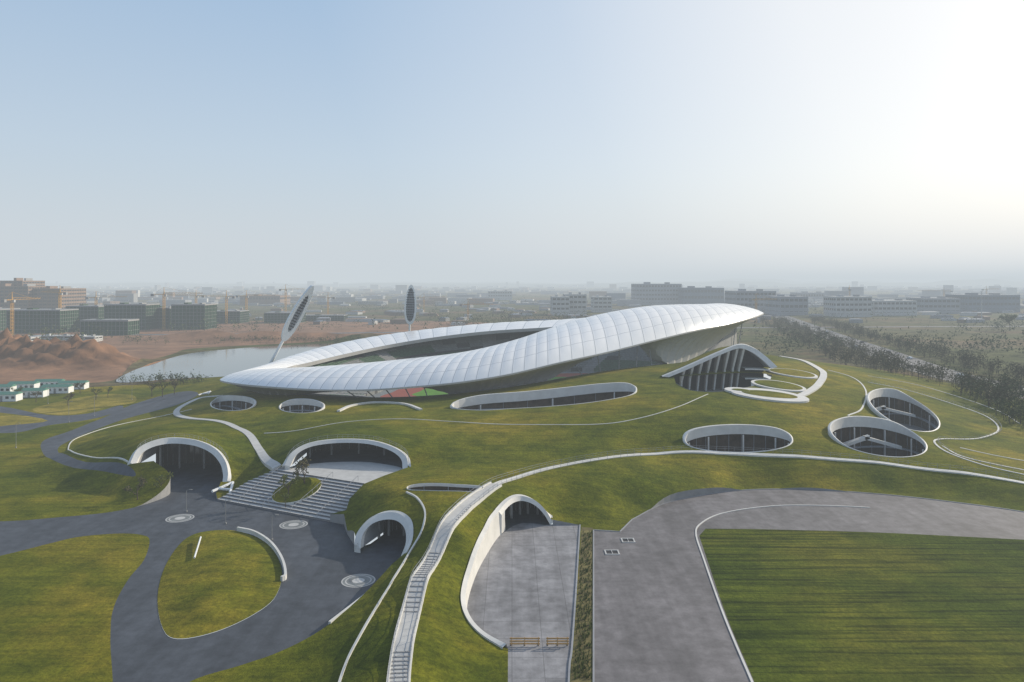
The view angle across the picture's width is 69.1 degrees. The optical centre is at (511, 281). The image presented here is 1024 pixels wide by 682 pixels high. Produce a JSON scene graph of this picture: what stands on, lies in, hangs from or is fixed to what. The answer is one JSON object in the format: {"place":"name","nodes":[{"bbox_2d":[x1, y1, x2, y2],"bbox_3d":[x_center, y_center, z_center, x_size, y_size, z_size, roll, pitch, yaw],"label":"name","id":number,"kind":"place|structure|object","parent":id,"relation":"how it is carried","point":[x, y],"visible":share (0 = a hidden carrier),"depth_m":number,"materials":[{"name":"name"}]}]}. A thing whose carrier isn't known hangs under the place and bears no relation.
{"place":"outdoors","nodes":[
{"label":"outdoors","id":0,"kind":"place"},
{"bbox_2d":[0,415,47,425],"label":"dry lawn","id":1,"kind":"structure","parent":0,"point":[12,420],"depth_m":256.74,"materials":[{"name":"yellow plant"}]},
{"bbox_2d":[0,405,123,432],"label":"park road","id":2,"kind":"structure","parent":0,"point":[54,419],"depth_m":262.40,"materials":[{"name":"grey asphalt"}]},
{"bbox_2d":[32,394,136,414],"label":"dry lawn","id":3,"kind":"structure","parent":0,"point":[78,405],"depth_m":290.11,"materials":[{"name":"green plant"}]},
{"bbox_2d":[41,391,197,476],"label":"park road","id":4,"kind":"structure","parent":0,"point":[50,446],"depth_m":236.62,"materials":[{"name":"grey asphalt"}]},
{"bbox_2d":[0,476,402,681],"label":"plaza pavement","id":5,"kind":"structure","parent":0,"point":[322,560],"depth_m":122.26,"materials":[{"name":"grey asphalt"}]},
{"bbox_2d":[127,433,230,482],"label":"tunnel portal","id":6,"kind":"object","parent":5,"relation":"on","point":[177,456],"visible":0.69,"depth_m":188.62,"materials":[{"name":"white concrete"}]},
{"bbox_2d":[165,514,193,521],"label":"plaza medallion","id":7,"kind":"object","parent":5,"relation":"on","point":[181,518],"visible":1,"depth_m":150.60,"materials":[{"name":"stone"}]},
{"bbox_2d":[237,527,286,580],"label":"wall","id":8,"kind":"structure","parent":5,"relation":"on","point":[269,542],"depth_m":134.53,"materials":[{"name":"white concrete"}]},
{"bbox_2d":[279,520,307,528],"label":"plaza medallion","id":9,"kind":"object","parent":5,"relation":"on","point":[294,524],"visible":1,"depth_m":146.87,"materials":[{"name":"stone"}]},
{"bbox_2d":[341,574,375,586],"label":"plaza medallion","id":10,"kind":"object","parent":5,"relation":"on","point":[359,580],"visible":1,"depth_m":119.37,"materials":[{"name":"stone"}]},
{"bbox_2d":[354,510,412,555],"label":"tunnel portal","id":11,"kind":"object","parent":5,"relation":"on","point":[394,527],"visible":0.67,"depth_m":136.12,"materials":[{"name":"white concrete"}]},
{"bbox_2d":[157,530,281,638],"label":"lawn island","id":12,"kind":"structure","parent":0,"point":[223,579],"depth_m":117.11,"materials":[{"name":"green plant"}]},
{"bbox_2d":[116,343,336,381],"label":"lake water","id":13,"kind":"structure","parent":0,"point":[219,363],"depth_m":438.06,"materials":[{"name":"grey liquid"}]},
{"bbox_2d":[0,321,483,383],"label":"bare earth","id":14,"kind":"structure","parent":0,"point":[74,357],"depth_m":481.43,"materials":[{"name":"brown soil"}]},
{"bbox_2d":[1,295,40,335],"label":"tower crane","id":15,"kind":"object","parent":14,"relation":"on","point":[12,301],"visible":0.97,"depth_m":655.63,"materials":[{"name":"yellow metal"}]},
{"bbox_2d":[6,308,78,332],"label":"netted construction block","id":16,"kind":"structure","parent":14,"relation":"on","point":[31,319],"depth_m":690.40,"materials":[{"name":"green fabric"}]},
{"bbox_2d":[35,334,80,340],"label":"site office","id":17,"kind":"structure","parent":14,"relation":"on","point":[60,336],"depth_m":600.20,"materials":[{"name":"white"}]},
{"bbox_2d":[65,304,103,327],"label":"netted construction block","id":18,"kind":"structure","parent":14,"relation":"on","point":[86,311],"depth_m":760.40,"materials":[{"name":"green fabric"}]},
{"bbox_2d":[80,334,102,341],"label":"site office","id":19,"kind":"structure","parent":14,"relation":"on","point":[97,338],"depth_m":589.20,"materials":[{"name":"white paint"}]},
{"bbox_2d":[80,319,138,334],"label":"netted construction block","id":20,"kind":"structure","parent":14,"relation":"on","point":[122,326],"depth_m":660.40,"materials":[{"name":"green fabric"}]},
{"bbox_2d":[104,302,159,329],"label":"netted construction block","id":21,"kind":"structure","parent":14,"relation":"on","point":[145,314],"depth_m":735.40,"materials":[{"name":"green fabric"}]},
{"bbox_2d":[157,306,170,327],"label":"netted construction block","id":22,"kind":"structure","parent":14,"relation":"on","point":[168,316],"depth_m":760.40,"materials":[{"name":"green fabric"}]},
{"bbox_2d":[151,287,202,328],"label":"tower crane","id":23,"kind":"object","parent":14,"relation":"on","point":[164,311],"visible":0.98,"depth_m":744.47,"materials":[{"name":"metal"}]},
{"bbox_2d":[171,302,216,329],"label":"netted construction block","id":24,"kind":"structure","parent":14,"relation":"on","point":[184,313],"depth_m":740.40,"materials":[{"name":"green fabric"}]},
{"bbox_2d":[217,310,248,322],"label":"netted construction block","id":25,"kind":"structure","parent":14,"relation":"on","point":[242,316],"depth_m":850.40,"materials":[{"name":"green fabric"}]},
{"bbox_2d":[118,333,363,383],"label":"lakeside shrubs","id":26,"kind":"object","parent":14,"relation":"on","point":[198,377],"visible":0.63,"depth_m":356.25,"materials":[{"name":"green plant"}]},
{"bbox_2d":[264,311,305,322],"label":"netted construction block","id":27,"kind":"structure","parent":14,"relation":"on","point":[278,317],"depth_m":860.40,"materials":[{"name":"green fabric"}]},
{"bbox_2d":[306,314,347,320],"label":"netted construction block","id":28,"kind":"structure","parent":14,"relation":"on","point":[335,317],"depth_m":900.40,"materials":[{"name":"green fabric"}]},
{"bbox_2d":[488,290,511,299],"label":"distant building","id":29,"kind":"structure","parent":0,"point":[501,295],"depth_m":1900.00,"materials":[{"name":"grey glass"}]},
{"bbox_2d":[0,354,1023,681],"bbox_3d":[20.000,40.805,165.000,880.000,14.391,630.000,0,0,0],"label":"park lawn","id":30,"kind":"structure","parent":0,"point":[56,602],"depth_m":173.90,"materials":[{"name":"green plant"}]},
{"bbox_2d":[0,384,16,391],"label":"site cabin","id":31,"kind":"object","parent":30,"relation":"on","point":[4,387],"visible":0.87,"depth_m":319.42,"materials":[{"name":"white metal"}]},
{"bbox_2d":[0,391,23,401],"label":"site cabin","id":32,"kind":"object","parent":30,"relation":"on","point":[9,396],"visible":1,"depth_m":297.61,"materials":[{"name":"white paint"}]},
{"bbox_2d":[7,381,39,387],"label":"site cabin","id":33,"kind":"object","parent":30,"relation":"on","point":[28,384],"visible":0.62,"depth_m":328.74,"materials":[{"name":"white metal"}]},
{"bbox_2d":[15,388,48,397],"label":"site cabin","id":34,"kind":"object","parent":30,"relation":"on","point":[29,391],"visible":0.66,"depth_m":308.05,"materials":[{"name":"white metal"}]},
{"bbox_2d":[41,384,73,393],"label":"site cabin","id":35,"kind":"object","parent":30,"relation":"on","point":[60,388],"visible":0.81,"depth_m":319.14,"materials":[{"name":"white metal"}]},
{"bbox_2d":[57,380,89,388],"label":"site cabin","id":36,"kind":"object","parent":30,"relation":"on","point":[85,386],"visible":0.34,"depth_m":331.68,"materials":[{"name":"white metal"}]},
{"bbox_2d":[68,409,191,462],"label":"path kerb","id":37,"kind":"structure","parent":30,"relation":"on","point":[125,460],"depth_m":200.24,"materials":[{"name":"white concrete"}]},
{"bbox_2d":[211,481,233,492],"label":"entrance letter sign","id":38,"kind":"object","parent":30,"relation":"on","point":[222,487],"visible":1,"depth_m":166.80,"materials":[{"name":"metal"}]},
{"bbox_2d":[173,395,280,470],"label":"footpath","id":39,"kind":"structure","parent":30,"relation":"on","point":[268,462],"depth_m":199.40,"materials":[{"name":"grey concrete"}]},
{"bbox_2d":[210,395,256,410],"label":"sunken courtyard","id":40,"kind":"structure","parent":30,"relation":"in","point":[231,402],"depth_m":269.83,"materials":[{"name":"white concrete"}]},
{"bbox_2d":[269,285,313,362],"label":"floodlight mast","id":41,"kind":"object","parent":30,"relation":"on","point":[294,318],"visible":0.98,"depth_m":324.43,"materials":[{"name":"white metal"}]},
{"bbox_2d":[279,398,324,412],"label":"sunken courtyard","id":42,"kind":"structure","parent":30,"relation":"in","point":[301,405],"depth_m":247.36,"materials":[{"name":"white concrete"}]},
{"bbox_2d":[218,462,401,521],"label":"grand stair","id":43,"kind":"object","parent":30,"relation":"on","point":[339,478],"visible":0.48,"depth_m":163.07,"materials":[{"name":"concrete"}]},
{"bbox_2d":[272,477,320,503],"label":"planter island","id":44,"kind":"structure","parent":43,"relation":"on","point":[299,490],"depth_m":160.58,"materials":[{"name":"green plant"}]},
{"bbox_2d":[278,474,299,497],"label":"plaza tree","id":45,"kind":"object","parent":44,"relation":"on","point":[297,478],"visible":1,"depth_m":157.74,"materials":[{"name":"green plant"}]},
{"bbox_2d":[293,455,310,482],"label":"plaza tree","id":46,"kind":"object","parent":44,"relation":"on","point":[302,465],"visible":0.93,"depth_m":162.63,"materials":[{"name":"green plant"}]},
{"bbox_2d":[238,464,357,512],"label":"stair handrail","id":47,"kind":"object","parent":43,"relation":"on","point":[301,498],"visible":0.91,"depth_m":159.30,"materials":[{"name":"grey metal"}]},
{"bbox_2d":[282,439,410,469],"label":"stadium entrance portal","id":48,"kind":"object","parent":30,"relation":"on","point":[345,450],"visible":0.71,"depth_m":182.69,"materials":[{"name":"white concrete"}]},
{"bbox_2d":[337,401,421,411],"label":"path kerb","id":49,"kind":"structure","parent":30,"relation":"on","point":[389,402],"depth_m":243.19,"materials":[{"name":"white concrete"}]},
{"bbox_2d":[338,491,425,681],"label":"drain kerb","id":50,"kind":"structure","parent":30,"relation":"on","point":[378,603],"depth_m":107.42,"materials":[{"name":"white concrete"}]},
{"bbox_2d":[404,285,416,330],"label":"floodlight mast","id":51,"kind":"object","parent":30,"relation":"on","point":[410,306],"visible":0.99,"depth_m":424.52,"materials":[{"name":"grey metal"}]},
{"bbox_2d":[390,505,470,681],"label":"path steps","id":52,"kind":"structure","parent":30,"relation":"on","point":[412,611],"depth_m":102.45,"materials":[{"name":"grey concrete"}]},
{"bbox_2d":[386,482,490,681],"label":"path kerb","id":53,"kind":"structure","parent":30,"relation":"on","point":[440,523],"depth_m":115.74,"materials":[{"name":"white concrete"}]},
{"bbox_2d":[389,483,499,681],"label":"footpath","id":54,"kind":"structure","parent":30,"relation":"on","point":[403,638],"depth_m":106.26,"materials":[{"name":"grey concrete"}]},
{"bbox_2d":[406,483,483,491],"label":"skylight slot","id":55,"kind":"object","parent":30,"relation":"on","point":[441,487],"visible":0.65,"depth_m":148.62,"materials":[{"name":"white concrete"}]},
{"bbox_2d":[408,485,501,681],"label":"path kerb","id":56,"kind":"structure","parent":30,"relation":"on","point":[446,543],"depth_m":115.34,"materials":[{"name":"white concrete"}]},
{"bbox_2d":[461,506,506,648],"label":"ramp retaining wall","id":57,"kind":"structure","parent":30,"relation":"on","point":[490,534],"depth_m":123.61,"materials":[{"name":"white concrete"}]},
{"bbox_2d":[264,394,707,433],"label":"path kerb","id":58,"kind":"structure","parent":30,"relation":"on","point":[512,424],"depth_m":204.90,"materials":[{"name":"white concrete"}]},
{"bbox_2d":[139,466,840,543],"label":"retaining wall","id":59,"kind":"structure","parent":30,"relation":"on","point":[334,518],"depth_m":163.65,"materials":[{"name":"grey concrete"}]},
{"bbox_2d":[220,303,776,397],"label":"stadium","id":60,"kind":"object","parent":30,"relation":"on","point":[698,338],"visible":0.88,"depth_m":293.38,"materials":[{"name":"white metal"}]},
{"bbox_2d":[467,523,578,681],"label":"vehicle ramp","id":61,"kind":"structure","parent":30,"relation":"on","point":[524,584],"depth_m":113.31,"materials":[{"name":"concrete"}]},
{"bbox_2d":[510,637,539,645],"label":"timber barrier","id":62,"kind":"object","parent":61,"relation":"on","point":[524,640],"visible":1,"depth_m":97.86,"materials":[{"name":"brown wood"}]},
{"bbox_2d":[495,494,552,534],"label":"vehicle tunnel portal","id":63,"kind":"object","parent":30,"relation":"on","point":[518,508],"visible":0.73,"depth_m":149.32,"materials":[{"name":"white concrete"}]},
{"bbox_2d":[408,452,640,681],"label":"path railing","id":64,"kind":"object","parent":30,"relation":"on","point":[434,562],"visible":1,"depth_m":125.46,"materials":[{"name":"grey metal"}]},
{"bbox_2d":[450,382,636,409],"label":"sunken courtyard","id":65,"kind":"structure","parent":30,"relation":"in","point":[579,394],"depth_m":243.76,"materials":[{"name":"white concrete"}]},
{"bbox_2d":[568,524,580,681],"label":"ramp kerb","id":66,"kind":"structure","parent":30,"relation":"on","point":[570,658],"depth_m":107.45,"materials":[{"name":"grey concrete"}]},
{"bbox_2d":[570,527,592,681],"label":"planting strip","id":67,"kind":"object","parent":30,"relation":"on","point":[582,678],"visible":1,"depth_m":107.21,"materials":[{"name":"plant"}]},
{"bbox_2d":[572,530,592,679],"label":"shrub bed","id":68,"kind":"object","parent":67,"relation":"on","point":[579,644],"visible":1,"depth_m":104.02,"materials":[{"name":"green plant"}]},
{"bbox_2d":[387,446,1022,681],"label":"path railing","id":69,"kind":"object","parent":30,"relation":"on","point":[830,454],"visible":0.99,"depth_m":166.92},
{"bbox_2d":[683,424,792,452],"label":"sunken courtyard","id":70,"kind":"structure","parent":30,"relation":"on","point":[739,437],"depth_m":196.81,"materials":[{"name":"white concrete"}]},
{"bbox_2d":[494,450,1023,484],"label":"footpath","id":71,"kind":"structure","parent":30,"relation":"on","point":[791,456],"depth_m":180.96,"materials":[{"name":"white concrete"}]},
{"bbox_2d":[724,368,817,402],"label":"petal terrace","id":72,"kind":"structure","parent":30,"relation":"on","point":[776,391],"depth_m":242.63,"materials":[{"name":"white concrete"}]},
{"bbox_2d":[779,356,826,396],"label":"path kerb","id":73,"kind":"structure","parent":30,"relation":"on","point":[818,383],"depth_m":271.51,"materials":[{"name":"white concrete"}]},
{"bbox_2d":[828,416,927,457],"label":"sunken courtyard","id":74,"kind":"structure","parent":30,"relation":"on","point":[877,436],"depth_m":211.41,"materials":[{"name":"white concrete"}]},
{"bbox_2d":[866,388,939,431],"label":"sunken courtyard","id":75,"kind":"structure","parent":30,"relation":"on","point":[902,408],"depth_m":264.04,"materials":[{"name":"white concrete"}]},
{"bbox_2d":[871,380,1019,470],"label":"path railing","id":76,"kind":"object","parent":30,"relation":"on","point":[962,436],"visible":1,"depth_m":215.65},
{"bbox_2d":[869,382,1023,474],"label":"path kerb","id":77,"kind":"structure","parent":30,"relation":"on","point":[934,440],"depth_m":213.49,"materials":[{"name":"white concrete"}]},
{"bbox_2d":[953,368,1023,425],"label":"young tree grove","id":78,"kind":"object","parent":30,"relation":"on","point":[1012,413],"visible":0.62,"depth_m":283.09,"materials":[{"name":"green plant"}]},
{"bbox_2d":[0,0,1023,638],"label":"sky","id":79,"kind":"structure","parent":0,"point":[195,141],"materials":[{"name":"blue"}]},
{"bbox_2d":[45,279,1023,286],"bbox_3d":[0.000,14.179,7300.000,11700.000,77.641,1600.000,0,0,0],"label":"distant hills","id":80,"kind":"structure","parent":0,"point":[983,282],"depth_m":6945.48,"materials":[{"name":"grey"}]},
{"bbox_2d":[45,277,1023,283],"bbox_3d":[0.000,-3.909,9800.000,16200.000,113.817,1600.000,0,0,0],"label":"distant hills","id":81,"kind":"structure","parent":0,"point":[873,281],"depth_m":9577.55,"materials":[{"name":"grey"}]},
{"bbox_2d":[58,287,1023,386],"bbox_3d":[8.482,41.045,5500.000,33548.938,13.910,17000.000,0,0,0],"label":"ground","id":82,"kind":"structure","parent":0,"point":[1009,357],"depth_m":757.43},
{"bbox_2d":[0,307,19,330],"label":"netted construction block","id":83,"kind":"structure","parent":82,"relation":"on","point":[2,319],"depth_m":725.54,"materials":[{"name":"green fabric"}]},
{"bbox_2d":[0,278,44,285],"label":"distant building","id":84,"kind":"structure","parent":82,"relation":"on","point":[18,282],"depth_m":1057.50,"materials":[{"name":"brown concrete"}]},
{"bbox_2d":[0,284,45,308],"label":"distant building","id":85,"kind":"structure","parent":82,"relation":"on","point":[7,291],"depth_m":1000.00,"materials":[{"name":"brown concrete"}]},
{"bbox_2d":[34,379,64,387],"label":"site cabin","id":86,"kind":"object","parent":82,"relation":"on","point":[48,381],"visible":0.44,"depth_m":336.18,"materials":[{"name":"teal metal"}]},
{"bbox_2d":[32,286,85,308],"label":"distant building","id":87,"kind":"structure","parent":82,"relation":"on","point":[49,298],"depth_m":1010.40,"materials":[{"name":"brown concrete"}]},
{"bbox_2d":[240,294,289,304],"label":"distant building","id":88,"kind":"structure","parent":82,"relation":"on","point":[276,298],"depth_m":1500.00,"materials":[{"name":"grey concrete"}]},
{"bbox_2d":[10,286,1023,354],"bbox_3d":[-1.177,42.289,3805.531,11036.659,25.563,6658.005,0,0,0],"label":"distant trees","id":89,"kind":"object","parent":82,"relation":"on","point":[771,335],"visible":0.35,"depth_m":716.41,"materials":[{"name":"green plant"}]},
{"bbox_2d":[45,281,1023,305],"bbox_3d":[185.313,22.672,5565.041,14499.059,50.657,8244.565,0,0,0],"label":"distant city","id":90,"kind":"object","parent":82,"relation":"on","point":[618,298],"visible":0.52,"depth_m":2450.74,"materials":[{"name":"grey concrete"}]},
{"bbox_2d":[591,295,611,311],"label":"distant building","id":91,"kind":"structure","parent":82,"relation":"on","point":[601,303],"depth_m":1150.00,"materials":[{"name":"grey concrete"}]},
{"bbox_2d":[228,303,1023,325],"bbox_3d":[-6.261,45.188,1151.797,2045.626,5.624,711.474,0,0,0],"label":"distant sheds","id":92,"kind":"object","parent":82,"relation":"on","point":[498,307],"visible":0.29,"depth_m":1033.56,"materials":[{"name":"grey concrete"}]},
{"bbox_2d":[631,282,681,304],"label":"distant building","id":93,"kind":"structure","parent":82,"relation":"on","point":[665,293],"depth_m":1500.00,"materials":[{"name":"grey concrete"}]},
{"bbox_2d":[678,286,723,303],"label":"distant building","id":94,"kind":"structure","parent":82,"relation":"on","point":[699,295],"depth_m":1450.00,"materials":[{"name":"grey concrete"}]},
{"bbox_2d":[725,289,775,311],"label":"distant building","id":95,"kind":"structure","parent":82,"relation":"on","point":[741,297],"depth_m":1150.00,"materials":[{"name":"grey concrete"}]},
{"bbox_2d":[765,294,807,314],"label":"distant building","id":96,"kind":"structure","parent":82,"relation":"on","point":[783,304],"depth_m":1050.40,"materials":[{"name":"grey concrete"}]},
{"bbox_2d":[790,291,823,298],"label":"distant building","id":97,"kind":"structure","parent":82,"relation":"on","point":[817,295],"depth_m":1700.40,"materials":[{"name":"grey concrete"}]},
{"bbox_2d":[823,294,871,316],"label":"distant building","id":98,"kind":"structure","parent":82,"relation":"on","point":[855,304],"depth_m":1000.00,"materials":[{"name":"grey concrete"}]},
{"bbox_2d":[757,313,1023,409],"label":"roadside tree row","id":99,"kind":"object","parent":82,"relation":"on","point":[881,358],"visible":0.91,"depth_m":422.80,"materials":[{"name":"green plant"}]},
{"bbox_2d":[763,312,1023,398],"bbox_3d":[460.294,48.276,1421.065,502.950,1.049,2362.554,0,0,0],"label":"motorway","id":100,"kind":"structure","parent":82,"relation":"on","point":[914,359],"depth_m":515.38,"materials":[{"name":"grey asphalt"}]},
{"bbox_2d":[906,296,959,313],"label":"distant building","id":101,"kind":"structure","parent":82,"relation":"on","point":[942,304],"depth_m":1100.00,"materials":[{"name":"grey concrete"}]},
{"bbox_2d":[945,293,1019,311],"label":"distant building","id":102,"kind":"structure","parent":82,"relation":"on","point":[995,302],"depth_m":1150.00,"materials":[{"name":"grey concrete"}]},
{"bbox_2d":[550,294,569,314],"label":"distant building","id":103,"kind":"structure","parent":0,"point":[561,304],"depth_m":1050.00,"materials":[{"name":"grey concrete"}]},
{"bbox_2d":[563,292,586,313],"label":"distant building","id":104,"kind":"structure","parent":0,"point":[578,302],"depth_m":1080.00,"materials":[{"name":"grey concrete"}]},
{"bbox_2d":[594,489,1023,681],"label":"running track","id":105,"kind":"structure","parent":0,"point":[658,616],"depth_m":117.05,"materials":[{"name":"concrete"}]},
{"bbox_2d":[695,505,869,681],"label":"track kerb","id":106,"kind":"structure","parent":105,"relation":"on","point":[735,643],"depth_m":124.08,"materials":[{"name":"white concrete"}]},
{"bbox_2d":[593,488,1023,681],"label":"track kerb","id":107,"kind":"structure","parent":105,"relation":"on","point":[720,492],"depth_m":156.42,"materials":[{"name":"grey concrete"}]},
{"bbox_2d":[697,506,1023,681],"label":"paved walkway","id":108,"kind":"structure","parent":105,"relation":"on","point":[839,518],"depth_m":148.12,"materials":[{"name":"concrete"}]},
{"bbox_2d":[699,529,1023,681],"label":"infield lawn","id":109,"kind":"structure","parent":0,"point":[819,606],"depth_m":110.87,"materials":[{"name":"green plant"}]},
{"bbox_2d":[872,299,916,315],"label":"distant building","id":110,"kind":"structure","parent":0,"point":[898,307],"depth_m":1040.00,"materials":[{"name":"grey concrete"}]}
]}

